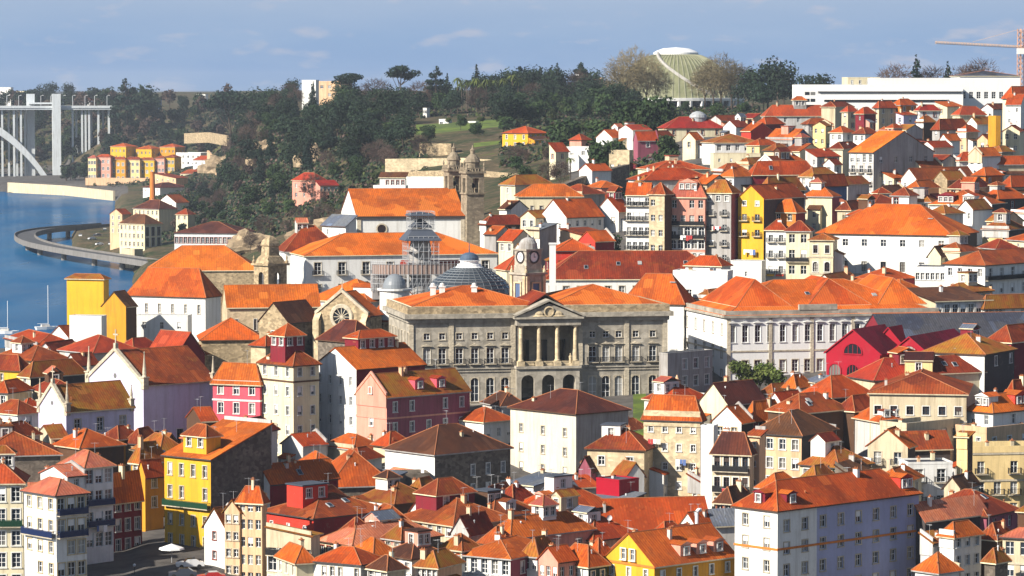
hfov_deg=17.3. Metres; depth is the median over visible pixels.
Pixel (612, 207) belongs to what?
house
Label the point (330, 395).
window
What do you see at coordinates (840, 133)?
house
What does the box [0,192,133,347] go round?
river water
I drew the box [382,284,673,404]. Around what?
palace
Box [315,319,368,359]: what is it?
house
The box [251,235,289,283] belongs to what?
bell tower
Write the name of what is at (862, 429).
house
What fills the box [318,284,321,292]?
window
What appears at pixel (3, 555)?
window
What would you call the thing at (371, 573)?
window
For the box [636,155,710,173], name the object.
house
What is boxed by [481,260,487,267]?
window
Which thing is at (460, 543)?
house
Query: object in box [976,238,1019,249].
house
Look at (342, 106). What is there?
tree
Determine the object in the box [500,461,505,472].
window
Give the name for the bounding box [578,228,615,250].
house
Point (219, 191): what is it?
tree
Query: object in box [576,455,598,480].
house
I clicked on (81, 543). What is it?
window
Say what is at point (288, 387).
window
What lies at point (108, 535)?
window
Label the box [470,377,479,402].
window
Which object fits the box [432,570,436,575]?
window
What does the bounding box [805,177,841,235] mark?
house
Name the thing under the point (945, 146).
house
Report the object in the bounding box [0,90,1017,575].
ground
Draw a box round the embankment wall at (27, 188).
[7,182,114,200]
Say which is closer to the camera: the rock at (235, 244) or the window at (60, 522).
the window at (60, 522)
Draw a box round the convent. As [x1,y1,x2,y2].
[289,232,498,292]
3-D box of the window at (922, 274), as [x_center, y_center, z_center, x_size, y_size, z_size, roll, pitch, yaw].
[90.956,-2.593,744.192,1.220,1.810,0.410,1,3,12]
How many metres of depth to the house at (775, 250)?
773.41 m
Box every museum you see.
[792,85,962,109]
[868,78,950,84]
[949,70,1020,108]
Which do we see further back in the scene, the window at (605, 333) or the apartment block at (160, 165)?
the apartment block at (160, 165)
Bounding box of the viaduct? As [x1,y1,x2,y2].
[14,223,156,269]
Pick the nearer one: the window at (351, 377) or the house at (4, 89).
the window at (351, 377)
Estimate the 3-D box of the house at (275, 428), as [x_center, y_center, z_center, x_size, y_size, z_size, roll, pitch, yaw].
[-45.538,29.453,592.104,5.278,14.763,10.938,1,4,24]
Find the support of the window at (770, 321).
in the palace wing
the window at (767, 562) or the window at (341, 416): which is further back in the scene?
the window at (341, 416)
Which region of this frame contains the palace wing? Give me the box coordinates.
[684,274,938,380]
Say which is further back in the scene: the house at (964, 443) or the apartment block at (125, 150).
the apartment block at (125, 150)
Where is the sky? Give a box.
[0,0,1023,93]
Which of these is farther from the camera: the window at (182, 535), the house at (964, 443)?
the house at (964, 443)
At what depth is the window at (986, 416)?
593.74 m
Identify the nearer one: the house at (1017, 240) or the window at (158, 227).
the house at (1017, 240)
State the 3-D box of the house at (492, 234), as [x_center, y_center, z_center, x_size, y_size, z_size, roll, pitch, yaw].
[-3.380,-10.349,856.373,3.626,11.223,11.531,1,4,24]
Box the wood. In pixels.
[0,84,255,230]
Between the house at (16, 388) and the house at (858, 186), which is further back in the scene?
the house at (858, 186)
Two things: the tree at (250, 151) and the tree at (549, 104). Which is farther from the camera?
the tree at (250, 151)
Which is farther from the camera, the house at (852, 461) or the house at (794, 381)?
the house at (794, 381)
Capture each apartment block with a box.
[88,155,98,177]
[97,154,114,177]
[110,143,137,157]
[113,157,127,177]
[127,157,141,177]
[135,145,159,158]
[142,157,155,177]
[154,156,165,172]
[160,143,184,156]
[165,154,180,172]
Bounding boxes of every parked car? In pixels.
[168,567,196,575]
[176,557,203,567]
[197,570,224,575]
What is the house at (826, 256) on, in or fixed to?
on the ground
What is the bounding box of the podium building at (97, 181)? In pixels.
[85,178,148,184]
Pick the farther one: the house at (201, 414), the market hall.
the market hall
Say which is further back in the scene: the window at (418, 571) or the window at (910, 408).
the window at (910, 408)
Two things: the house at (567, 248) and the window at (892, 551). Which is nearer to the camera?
the window at (892, 551)
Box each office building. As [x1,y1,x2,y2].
[118,213,162,253]
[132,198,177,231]
[173,221,255,249]
[545,250,695,292]
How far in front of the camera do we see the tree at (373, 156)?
1467.61 m
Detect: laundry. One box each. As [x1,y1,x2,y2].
[97,524,108,531]
[648,439,660,443]
[676,458,688,466]
[680,235,691,240]
[712,226,721,230]
[743,249,755,254]
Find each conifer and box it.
[468,64,480,107]
[911,54,922,77]
[944,61,951,77]
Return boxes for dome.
[377,274,411,319]
[427,243,509,294]
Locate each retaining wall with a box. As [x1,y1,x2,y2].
[184,132,228,145]
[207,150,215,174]
[385,158,489,171]
[403,170,518,176]
[419,143,452,156]
[562,164,628,190]
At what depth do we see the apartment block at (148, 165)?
2646.11 m
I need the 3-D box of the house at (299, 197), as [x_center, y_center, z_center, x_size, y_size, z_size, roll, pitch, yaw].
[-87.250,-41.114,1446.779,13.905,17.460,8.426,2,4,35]
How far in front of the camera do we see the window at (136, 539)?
537.05 m
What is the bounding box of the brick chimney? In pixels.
[150,172,155,199]
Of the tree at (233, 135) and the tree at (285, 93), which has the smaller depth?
the tree at (285, 93)
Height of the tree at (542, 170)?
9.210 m
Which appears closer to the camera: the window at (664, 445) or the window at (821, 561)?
the window at (821, 561)
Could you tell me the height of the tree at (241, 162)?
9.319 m
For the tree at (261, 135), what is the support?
on the ground
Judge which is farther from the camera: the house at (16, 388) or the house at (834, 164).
the house at (834, 164)
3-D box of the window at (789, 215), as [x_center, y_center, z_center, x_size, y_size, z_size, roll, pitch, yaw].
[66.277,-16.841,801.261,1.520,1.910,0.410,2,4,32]
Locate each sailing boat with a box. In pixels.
[0,301,18,333]
[35,323,56,329]
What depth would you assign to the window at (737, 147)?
1050.98 m
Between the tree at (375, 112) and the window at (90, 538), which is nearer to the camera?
the window at (90, 538)
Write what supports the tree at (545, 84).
on the ground
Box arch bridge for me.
[0,94,110,176]
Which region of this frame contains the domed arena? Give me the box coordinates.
[624,47,744,106]
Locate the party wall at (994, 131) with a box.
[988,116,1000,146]
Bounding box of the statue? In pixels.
[569,353,571,365]
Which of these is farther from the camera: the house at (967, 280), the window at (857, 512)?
the house at (967, 280)
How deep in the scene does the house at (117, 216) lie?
1644.04 m
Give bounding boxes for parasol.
[159,544,183,562]
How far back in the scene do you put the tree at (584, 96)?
1608.87 m
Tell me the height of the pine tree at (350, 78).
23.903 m
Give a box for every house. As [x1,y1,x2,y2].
[0,87,12,105]
[0,335,66,363]
[0,354,28,381]
[0,378,34,403]
[0,398,38,427]
[0,417,12,423]
[0,424,63,485]
[0,445,30,575]
[3,329,65,350]
[6,410,42,439]
[17,358,85,386]
[20,472,90,575]
[23,389,36,406]
[32,365,67,401]
[38,460,87,488]
[40,423,67,443]
[41,339,74,352]
[49,423,126,472]
[51,325,69,338]
[56,334,135,361]
[56,439,116,564]
[64,273,110,324]
[67,351,98,370]
[69,314,106,341]
[100,290,138,342]
[103,424,133,470]
[109,208,131,249]
[113,463,144,551]
[121,248,142,268]
[124,337,152,347]
[124,426,153,470]
[127,434,165,516]
[131,431,177,450]
[137,313,191,340]
[137,446,163,531]
[143,182,184,197]
[155,172,188,184]
[159,418,179,443]
[160,416,273,547]
[161,194,189,210]
[175,208,195,231]
[176,152,211,168]
[179,396,218,442]
[180,169,196,175]
[193,156,206,168]
[200,345,211,369]
[201,493,228,568]
[209,350,263,420]
[221,283,320,332]
[221,491,242,575]
[234,477,270,575]
[243,415,280,462]
[248,331,270,365]
[256,323,321,455]
[257,299,314,357]
[263,444,340,507]
[264,522,323,575]
[267,480,380,536]
[273,537,316,575]
[277,217,328,283]
[277,428,328,461]
[291,172,326,206]
[299,450,332,460]
[302,80,318,109]
[312,537,380,575]
[315,180,339,200]
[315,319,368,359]
[318,328,426,440]
[319,81,351,104]
[320,214,357,236]
[320,508,444,554]
[324,473,346,495]
[327,429,373,459]
[331,437,380,495]
[339,506,373,529]
[349,495,372,501]
[351,446,384,469]
[354,359,471,440]
[355,528,395,555]
[362,469,415,513]
[363,543,409,575]
[370,430,405,468]
[373,185,407,187]
[374,502,410,520]
[377,305,388,331]
[378,172,408,184]
[379,466,407,483]
[379,518,415,545]
[381,410,513,488]
[391,527,436,575]
[398,469,429,485]
[404,477,507,543]
[406,176,443,187]
[408,501,415,511]
[409,476,433,489]
[412,547,465,575]
[423,108,429,117]
[436,528,480,575]
[439,119,451,123]
[448,505,493,541]
[456,532,531,575]
[458,406,509,443]
[475,484,531,515]
[476,515,511,544]
[478,213,520,247]
[480,386,521,415]
[483,225,508,263]
[488,474,511,488]
[493,243,542,285]
[496,494,596,546]
[497,229,533,263]
[498,174,553,205]
[498,200,529,216]
[505,472,535,501]
[507,382,631,473]
[511,465,556,491]
[513,184,583,209]
[519,209,545,232]
[522,528,553,575]
[523,473,609,509]
[525,222,558,268]
[527,136,548,143]
[536,535,578,575]
[541,197,604,243]
[544,238,595,269]
[548,142,569,179]
[549,488,580,513]
[558,223,597,242]
[567,146,591,171]
[568,134,591,145]
[570,184,606,206]
[570,538,610,575]
[571,504,637,547]
[572,468,595,493]
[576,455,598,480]
[578,159,612,185]
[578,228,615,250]
[584,422,669,496]
[587,177,622,198]
[589,532,610,555]
[595,123,622,144]
[595,491,646,497]
[596,473,638,495]
[598,185,625,232]
[600,496,707,530]
[603,522,734,575]
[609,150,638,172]
[611,457,646,491]
[611,520,637,548]
[618,122,651,149]
[624,181,652,249]
[626,165,703,190]
[628,273,695,351]
[628,417,643,430]
[633,130,658,160]
[634,175,646,181]
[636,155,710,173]
[640,392,706,496]
[641,375,703,409]
[647,182,674,249]
[648,128,673,149]
[655,520,676,528]
[657,111,722,141]
[659,349,712,391]
[669,508,701,526]
[672,178,707,256]
[673,267,732,296]
[679,504,712,524]
[681,130,704,160]
[683,254,732,269]
[686,467,700,495]
[693,288,716,300]
[698,375,765,423]
[699,172,731,188]
[700,133,753,164]
[701,424,717,508]
[705,179,741,260]
[708,504,734,551]
[709,417,757,508]
[710,115,734,125]
[710,153,760,170]
[710,395,755,437]
[711,162,748,174]
[712,479,750,507]
[719,113,752,135]
[720,165,752,195]
[730,260,765,282]
[731,466,922,575]
[736,154,760,169]
[736,182,805,259]
[740,120,773,139]
[745,113,761,121]
[745,138,775,156]
[747,393,776,427]
[747,408,847,477]
[747,426,768,490]
[749,160,810,184]
[753,471,792,488]
[757,116,785,129]
[758,147,793,160]
[760,96,820,128]
[761,382,783,397]
[762,143,787,155]
[762,173,806,193]
[764,218,787,279]
[764,391,843,445]
[766,126,813,146]
[772,385,801,402]
[775,199,806,226]
[780,365,810,390]
[784,220,814,278]
[788,133,816,159]
[790,151,802,159]
[796,186,807,222]
[796,431,874,475]
[798,166,837,193]
[800,117,833,137]
[800,374,868,402]
[800,454,833,476]
[804,147,841,166]
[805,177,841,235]
[807,232,845,276]
[808,363,829,385]
[809,173,848,205]
[811,120,831,147]
[820,99,854,128]
[821,266,855,279]
[822,157,842,172]
[828,125,854,146]
[829,141,856,175]
[834,453,872,472]
[835,200,857,221]
[840,105,857,130]
[841,389,869,452]
[842,77,879,84]
[845,175,870,199]
[845,194,875,215]
[846,346,915,389]
[847,123,934,194]
[850,274,863,282]
[851,126,876,144]
[851,407,899,456]
[853,106,877,130]
[855,266,914,284]
[857,187,891,203]
[865,426,917,470]
[867,351,973,441]
[872,98,897,129]
[880,417,959,461]
[881,169,901,184]
[881,182,903,197]
[888,459,924,500]
[889,187,919,203]
[893,97,917,111]
[895,108,917,124]
[896,278,918,287]
[897,122,925,143]
[898,450,952,500]
[900,164,974,186]
[902,430,953,459]
[907,179,940,198]
[908,285,993,311]
[911,551,963,575]
[912,187,937,207]
[913,101,941,120]
[914,114,936,140]
[914,489,987,565]
[915,157,943,167]
[915,264,944,286]
[918,529,939,562]
[922,323,1017,392]
[924,139,953,154]
[926,244,948,264]
[928,177,1007,214]
[930,118,968,140]
[933,154,955,166]
[933,168,966,193]
[933,202,965,223]
[933,354,987,404]
[934,101,962,118]
[935,519,985,575]
[939,131,961,156]
[941,460,981,496]
[942,230,980,261]
[942,248,1023,293]
[942,482,1018,530]
[947,177,989,192]
[947,271,994,295]
[951,106,986,121]
[952,438,1023,523]
[953,422,975,473]
[954,152,967,165]
[954,422,1023,461]
[956,125,979,152]
[957,197,993,244]
[966,112,987,136]
[967,145,1005,180]
[967,387,1023,426]
[970,167,1004,183]
[975,131,987,146]
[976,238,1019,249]
[980,208,1023,244]
[980,293,1023,311]
[980,538,1012,575]
[981,102,1002,138]
[981,515,1010,575]
[985,211,1023,224]
[988,181,1023,210]
[988,323,1023,378]
[994,145,1015,155]
[997,155,1023,179]
[999,506,1023,575]
[1001,86,1023,142]
[1001,122,1023,154]
[1002,175,1023,193]
[1004,234,1023,247]
[1005,92,1023,129]
[1007,374,1023,389]
[1011,207,1023,225]
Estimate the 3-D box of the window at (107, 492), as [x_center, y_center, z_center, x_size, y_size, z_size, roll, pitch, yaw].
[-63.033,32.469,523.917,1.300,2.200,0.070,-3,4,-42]
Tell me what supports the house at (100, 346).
on the ground
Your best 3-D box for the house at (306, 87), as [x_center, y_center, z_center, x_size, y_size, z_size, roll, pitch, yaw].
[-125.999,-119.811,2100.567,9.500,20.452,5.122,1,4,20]
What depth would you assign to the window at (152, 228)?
1565.24 m
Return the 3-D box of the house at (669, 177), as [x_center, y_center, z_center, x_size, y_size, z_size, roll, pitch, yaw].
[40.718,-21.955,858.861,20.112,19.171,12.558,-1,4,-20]
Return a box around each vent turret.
[429,283,436,295]
[438,283,445,292]
[471,283,477,292]
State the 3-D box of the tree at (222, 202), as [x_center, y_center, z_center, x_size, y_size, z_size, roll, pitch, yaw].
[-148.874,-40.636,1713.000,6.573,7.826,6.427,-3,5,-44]
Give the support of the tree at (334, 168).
on the ground
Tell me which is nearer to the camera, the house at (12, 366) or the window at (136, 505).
the window at (136, 505)
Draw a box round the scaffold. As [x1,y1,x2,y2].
[370,211,459,298]
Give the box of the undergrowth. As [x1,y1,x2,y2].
[0,104,759,241]
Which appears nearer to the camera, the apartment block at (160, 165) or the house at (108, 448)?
the house at (108, 448)
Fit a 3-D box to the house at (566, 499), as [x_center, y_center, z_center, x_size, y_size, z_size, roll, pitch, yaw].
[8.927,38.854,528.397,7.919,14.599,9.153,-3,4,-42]
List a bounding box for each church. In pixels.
[35,367,135,434]
[84,329,214,442]
[312,280,383,360]
[341,188,464,240]
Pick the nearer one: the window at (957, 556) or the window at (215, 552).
the window at (957, 556)
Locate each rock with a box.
[197,155,225,172]
[226,228,269,252]
[245,139,277,165]
[284,221,322,239]
[292,143,321,166]
[313,217,327,223]
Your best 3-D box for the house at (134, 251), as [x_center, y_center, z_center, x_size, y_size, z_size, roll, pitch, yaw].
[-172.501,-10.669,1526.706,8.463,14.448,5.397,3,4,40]
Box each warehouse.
[127,267,221,341]
[147,245,253,321]
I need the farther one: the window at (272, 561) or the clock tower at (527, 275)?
the clock tower at (527, 275)
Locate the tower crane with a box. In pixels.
[935,29,1023,85]
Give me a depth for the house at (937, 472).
563.52 m
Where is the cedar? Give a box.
[108,78,142,138]
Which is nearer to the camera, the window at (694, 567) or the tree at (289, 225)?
the window at (694, 567)
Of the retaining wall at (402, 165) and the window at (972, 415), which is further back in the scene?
the retaining wall at (402, 165)
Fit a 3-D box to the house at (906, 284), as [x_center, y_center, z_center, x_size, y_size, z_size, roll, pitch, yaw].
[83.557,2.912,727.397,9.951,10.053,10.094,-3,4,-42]
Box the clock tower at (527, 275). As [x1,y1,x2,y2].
[508,235,547,304]
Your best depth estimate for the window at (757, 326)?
671.48 m
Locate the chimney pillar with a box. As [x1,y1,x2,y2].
[549,243,556,291]
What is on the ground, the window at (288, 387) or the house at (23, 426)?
the house at (23, 426)
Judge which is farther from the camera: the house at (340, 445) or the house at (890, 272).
the house at (890, 272)
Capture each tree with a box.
[37,81,59,104]
[60,82,75,105]
[128,84,163,126]
[199,90,247,148]
[207,178,216,190]
[213,188,226,200]
[215,201,226,210]
[216,158,239,191]
[221,139,237,154]
[225,86,265,120]
[229,123,241,142]
[230,170,243,181]
[231,127,254,145]
[232,153,244,162]
[235,114,257,130]
[235,137,264,165]
[236,160,245,169]
[237,123,257,142]
[237,206,252,220]
[239,185,262,203]
[239,193,249,205]
[241,232,258,252]
[245,90,262,113]
[246,111,261,129]
[247,158,256,167]
[250,93,274,111]
[252,145,265,182]
[253,102,272,125]
[253,216,277,234]
[254,120,265,128]
[255,86,280,108]
[256,129,272,140]
[256,238,263,251]
[258,126,274,140]
[261,202,274,214]
[262,112,273,125]
[264,129,276,159]
[266,163,280,178]
[268,92,283,107]
[268,171,279,196]
[271,112,295,133]
[272,172,287,190]
[276,90,297,102]
[277,87,300,100]
[278,96,300,109]
[278,140,299,169]
[279,83,298,98]
[280,77,301,90]
[280,220,292,232]
[282,199,296,211]
[283,128,316,143]
[287,87,305,105]
[287,132,319,162]
[288,205,300,216]
[291,92,300,117]
[297,101,319,131]
[298,173,322,203]
[299,210,320,224]
[300,131,314,170]
[304,101,337,135]
[307,81,317,105]
[312,133,330,152]
[312,189,327,203]
[313,203,332,217]
[319,94,352,135]
[319,149,335,165]
[324,112,337,149]
[325,162,342,175]
[326,202,334,209]
[330,82,351,98]
[331,73,363,86]
[331,92,344,100]
[334,83,360,93]
[334,137,363,165]
[337,119,374,154]
[338,88,351,99]
[339,146,362,161]
[344,87,365,99]
[344,102,368,122]
[344,166,363,184]
[349,156,364,170]
[358,78,393,94]
[360,143,375,160]
[365,89,382,102]
[366,108,381,119]
[366,147,384,164]
[368,84,401,123]
[368,124,387,152]
[370,139,390,156]
[370,171,379,179]
[371,128,396,150]
[378,145,399,161]
[380,150,396,163]
[382,122,396,138]
[384,65,420,89]
[388,118,413,141]
[390,115,418,147]
[395,87,412,102]
[405,91,432,114]
[407,81,432,110]
[409,134,429,155]
[415,91,431,105]
[421,125,435,142]
[423,79,453,100]
[424,66,447,111]
[430,92,446,112]
[440,89,463,112]
[441,94,463,112]
[448,86,465,108]
[452,78,462,111]
[456,83,468,110]
[456,114,468,129]
[459,82,472,108]
[460,80,472,110]
[466,86,489,113]
[468,71,500,108]
[468,81,475,110]
[469,78,481,110]
[471,92,491,111]
[471,122,484,134]
[476,116,484,121]
[480,71,510,94]
[481,79,491,110]
[485,73,515,99]
[487,93,517,121]
[488,80,498,109]
[494,94,523,122]
[497,116,513,131]
[499,78,509,86]
[499,175,511,181]
[500,67,525,92]
[503,94,527,127]
[503,144,526,169]
[506,74,518,87]
[507,173,525,178]
[508,156,522,171]
[514,92,527,100]
[515,64,544,98]
[516,66,522,73]
[517,148,530,164]
[518,83,543,101]
[518,165,532,173]
[520,87,551,107]
[520,102,540,123]
[532,80,554,92]
[534,100,545,116]
[535,91,559,112]
[536,161,557,179]
[540,65,576,91]
[542,147,548,159]
[545,119,580,141]
[549,160,570,183]
[552,63,561,104]
[553,120,581,146]
[557,102,563,109]
[558,97,575,115]
[564,69,593,86]
[566,158,574,179]
[569,75,594,88]
[571,62,591,86]
[571,91,594,117]
[572,80,601,89]
[572,89,594,110]
[575,99,592,116]
[578,120,589,133]
[580,67,606,82]
[584,119,616,143]
[585,88,598,97]
[585,140,615,165]
[589,88,609,108]
[593,92,614,119]
[598,77,616,85]
[602,49,647,92]
[603,73,634,88]
[606,79,629,106]
[608,140,627,150]
[609,100,643,125]
[613,234,622,250]
[614,45,655,94]
[617,93,636,107]
[623,89,641,103]
[625,54,667,96]
[630,100,664,129]
[641,66,673,98]
[642,95,677,124]
[652,135,680,161]
[680,101,692,110]
[685,66,718,107]
[693,58,735,103]
[700,50,743,103]
[708,60,747,107]
[709,103,721,113]
[710,106,719,115]
[724,62,753,103]
[728,64,767,107]
[728,359,753,379]
[738,101,750,113]
[748,81,776,111]
[749,360,775,388]
[756,366,786,385]
[758,55,798,101]
[761,64,777,108]
[770,66,802,104]
[795,74,816,84]
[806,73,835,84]
[875,63,913,77]
[912,64,952,77]
[948,64,977,75]
[957,58,1002,73]
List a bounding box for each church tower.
[442,143,464,202]
[459,145,485,245]
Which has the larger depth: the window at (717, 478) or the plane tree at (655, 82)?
the plane tree at (655, 82)
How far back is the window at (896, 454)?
571.69 m
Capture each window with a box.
[0,395,5,403]
[0,486,6,502]
[0,508,6,519]
[0,530,6,546]
[0,552,6,568]
[10,486,21,502]
[10,508,20,519]
[10,530,21,546]
[10,552,21,568]
[26,416,31,424]
[26,494,31,507]
[26,537,32,549]
[27,515,31,528]
[36,496,42,508]
[37,517,42,530]
[37,539,42,551]
[37,560,42,573]
[47,497,53,510]
[47,519,53,532]
[47,540,53,553]
[47,562,53,575]
[56,497,65,513]
[57,519,65,534]
[57,562,65,575]
[67,496,75,508]
[67,518,75,531]
[67,539,76,555]
[67,561,76,575]
[73,478,79,486]
[74,418,81,428]
[77,495,85,507]
[77,517,85,529]
[77,538,86,554]
[77,559,86,575]
[86,470,91,483]
[86,491,92,504]
[87,512,92,525]
[87,533,92,547]
[96,469,101,482]
[96,490,101,499]
[96,511,101,520]
[96,532,101,546]
[97,416,104,431]
[105,468,110,481]
[105,489,110,497]
[105,510,110,519]
[105,531,111,545]
[115,505,121,512]
[115,518,121,532]
[115,538,121,551]
[119,415,126,425]
[124,504,131,511]
[124,517,131,531]
[125,537,130,549]
[134,502,140,510]
[134,516,140,530]
[134,536,140,545]
[145,227,149,236]
[145,237,149,246]
[151,227,154,235]
[151,237,154,246]
[151,478,157,488]
[151,495,157,507]
[157,226,160,235]
[167,461,172,475]
[167,484,172,497]
[167,512,172,524]
[168,532,172,542]
[176,428,183,442]
[178,463,184,476]
[178,485,183,498]
[179,513,184,525]
[179,534,183,544]
[190,464,195,477]
[190,515,195,527]
[191,535,195,546]
[201,465,207,478]
[202,488,207,501]
[211,531,216,540]
[211,550,216,559]
[217,385,223,394]
[217,401,223,413]
[224,514,231,523]
[224,531,231,540]
[224,548,231,557]
[225,565,231,574]
[232,386,239,394]
[232,514,238,523]
[232,531,238,540]
[232,548,238,557]
[232,565,239,574]
[233,402,239,414]
[240,504,244,510]
[241,519,244,528]
[241,554,244,563]
[248,386,255,395]
[248,403,255,414]
[248,505,252,511]
[248,519,252,528]
[248,537,252,546]
[248,555,252,564]
[253,319,256,330]
[256,505,260,511]
[256,520,260,529]
[256,538,260,546]
[256,555,260,564]
[262,364,266,374]
[262,384,266,394]
[263,403,266,413]
[267,556,276,571]
[273,365,278,376]
[273,404,278,414]
[274,385,278,395]
[285,366,289,377]
[285,386,289,396]
[285,405,289,416]
[285,425,289,435]
[291,564,294,575]
[297,367,302,376]
[297,386,302,396]
[297,405,302,415]
[297,425,302,432]
[310,366,315,375]
[310,385,314,395]
[310,404,315,414]
[310,424,315,430]
[314,262,321,274]
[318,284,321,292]
[319,393,321,402]
[319,412,321,422]
[320,544,324,553]
[321,565,326,575]
[327,374,331,384]
[327,394,331,403]
[327,413,332,423]
[329,566,334,575]
[330,304,352,325]
[337,566,342,575]
[338,262,345,274]
[338,375,342,385]
[338,395,342,404]
[338,415,342,424]
[348,396,352,406]
[348,416,352,425]
[349,376,352,386]
[354,568,358,575]
[362,261,369,273]
[367,570,373,575]
[369,418,373,426]
[376,223,386,231]
[392,401,397,412]
[393,422,397,431]
[405,561,410,574]
[409,400,414,411]
[410,420,414,431]
[416,568,420,575]
[421,344,431,364]
[423,333,430,340]
[426,419,430,428]
[426,569,431,575]
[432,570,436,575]
[436,525,441,532]
[437,344,446,363]
[438,332,445,340]
[443,397,448,408]
[445,527,450,537]
[455,332,462,339]
[455,344,463,363]
[459,396,464,407]
[463,557,467,572]
[469,557,477,573]
[470,343,479,363]
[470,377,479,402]
[470,464,475,475]
[471,332,478,339]
[480,558,488,574]
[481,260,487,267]
[485,343,495,363]
[485,377,494,397]
[485,462,490,474]
[486,332,493,339]
[490,559,498,575]
[499,343,509,362]
[500,243,503,251]
[500,377,509,391]
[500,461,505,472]
[500,560,508,575]
[501,332,508,339]
[507,243,511,251]
[518,442,523,451]
[519,422,523,432]
[520,560,525,573]
[530,558,537,570]
[540,425,544,434]
[540,444,544,454]
[540,565,543,574]
[547,566,549,575]
[553,567,556,575]
[560,567,563,575]
[562,285,569,289]
[562,427,566,437]
[562,447,566,456]
[569,565,572,575]
[581,568,586,575]
[588,342,596,361]
[588,375,596,395]
[589,330,595,337]
[590,570,595,575]
[597,455,605,465]
[601,342,610,361]
[601,375,610,396]
[602,330,609,337]
[608,564,614,575]
[614,341,623,361]
[614,375,622,395]
[615,330,622,337]
[618,285,625,292]
[619,547,626,560]
[626,566,630,575]
[628,548,635,561]
[630,341,641,360]
[631,375,639,394]
[632,330,639,337]
[645,227,648,234]
[645,242,648,249]
[648,341,656,360]
[648,374,656,392]
[648,426,653,432]
[649,330,656,337]
[660,570,665,575]
[661,426,667,432]
[661,443,667,451]
[662,462,667,470]
[672,200,676,207]
[672,215,676,221]
[672,226,676,233]
[672,239,676,248]
[675,444,681,451]
[675,464,681,470]
[675,481,681,489]
[676,427,681,433]
[676,567,681,575]
[677,226,683,234]
[677,239,683,248]
[682,358,687,369]
[682,375,687,386]
[684,226,690,234]
[684,239,690,249]
[689,200,693,207]
[689,215,693,221]
[689,427,696,433]
[689,444,695,452]
[690,463,695,471]
[691,226,697,234]
[691,239,697,249]
[693,357,698,368]
[693,374,698,385]
[693,565,697,575]
[697,240,704,249]
[698,200,702,207]
[698,215,702,220]
[698,226,704,236]
[704,356,709,367]
[704,373,709,384]
[706,195,711,201]
[709,563,714,574]
[713,455,720,464]
[713,476,720,486]
[715,195,720,201]
[718,426,722,434]
[723,456,729,465]
[723,476,729,485]
[724,195,729,201]
[725,561,730,572]
[728,321,735,343]
[732,456,739,466]
[732,476,738,484]
[735,145,739,150]
[741,456,748,465]
[741,477,748,489]
[741,512,748,525]
[741,534,748,547]
[741,556,748,569]
[742,200,746,205]
[742,321,748,342]
[754,201,759,206]
[754,321,761,342]
[754,359,761,365]
[762,515,770,528]
[762,537,769,550]
[762,559,769,572]
[766,320,774,342]
[766,437,773,449]
[766,456,773,468]
[778,320,787,342]
[778,438,786,450]
[778,457,785,469]
[779,359,786,371]
[783,519,790,532]
[783,541,790,554]
[783,563,789,575]
[787,213,791,220]
[789,234,794,242]
[789,250,794,256]
[789,265,794,273]
[790,458,798,469]
[791,359,798,371]
[791,439,798,451]
[792,320,798,341]
[801,234,806,242]
[801,250,806,256]
[801,266,806,273]
[801,516,808,530]
[801,538,808,552]
[801,561,808,574]
[803,358,809,371]
[804,320,811,341]
[812,244,818,253]
[812,261,818,271]
[816,319,824,341]
[816,358,823,371]
[819,514,826,527]
[819,536,826,549]
[819,558,826,571]
[824,245,829,253]
[824,261,829,271]
[828,319,837,341]
[837,512,844,525]
[837,534,844,547]
[837,555,844,569]
[840,319,848,337]
[843,239,847,245]
[849,153,853,162]
[854,319,860,328]
[855,510,862,523]
[855,531,862,545]
[855,553,861,566]
[856,154,859,162]
[860,261,867,271]
[862,154,866,162]
[862,239,866,245]
[868,154,872,162]
[872,507,879,520]
[872,529,879,542]
[872,551,879,564]
[873,405,881,414]
[873,450,881,463]
[880,261,886,268]
[881,240,885,246]
[889,548,896,561]
[890,405,897,414]
[890,505,896,518]
[890,527,896,540]
[890,570,895,575]
[893,197,898,203]
[893,451,901,464]
[899,261,905,272]
[900,240,904,246]
[906,405,913,415]
[907,503,913,516]
[907,524,913,537]
[907,546,913,559]
[907,567,912,575]
[914,468,924,482]
[915,272,919,279]
[919,240,924,246]
[920,272,924,279]
[921,406,930,415]
[925,272,929,280]
[930,272,934,280]
[933,546,938,553]
[935,272,939,280]
[936,304,942,311]
[936,468,946,481]
[936,488,943,498]
[937,406,946,415]
[940,272,944,280]
[944,304,950,311]
[947,267,952,275]
[952,303,958,311]
[954,406,961,415]
[956,539,961,548]
[956,555,961,566]
[960,303,966,311]
[964,553,970,565]
[965,537,971,547]
[968,303,974,311]
[971,414,974,422]
[974,536,980,545]
[974,552,979,564]
[974,570,979,575]
[976,303,982,311]
[977,268,982,277]
[977,461,983,473]
[979,482,983,492]
[985,415,988,424]
[988,268,992,276]
[994,355,997,366]
[994,482,1000,493]
[999,283,1003,293]
[1000,267,1003,275]
[1006,541,1013,554]
[1008,564,1013,575]
[1010,282,1014,292]
[1010,461,1017,472]
[1010,482,1016,493]
[1011,266,1014,273]
[1020,565,1023,575]
[1021,542,1023,554]
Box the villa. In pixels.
[501,126,545,146]
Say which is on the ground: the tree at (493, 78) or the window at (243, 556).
the tree at (493, 78)
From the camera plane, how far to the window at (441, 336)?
653.05 m
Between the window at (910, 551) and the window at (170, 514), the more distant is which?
the window at (170, 514)
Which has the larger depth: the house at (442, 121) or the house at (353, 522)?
the house at (442, 121)
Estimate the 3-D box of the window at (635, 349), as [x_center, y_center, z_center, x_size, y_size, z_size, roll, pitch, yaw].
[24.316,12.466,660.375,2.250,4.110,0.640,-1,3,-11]
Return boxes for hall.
[150,329,206,364]
[196,317,258,372]
[319,279,379,307]
[815,202,978,276]
[824,324,959,375]
[864,311,1023,337]
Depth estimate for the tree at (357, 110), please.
1654.84 m

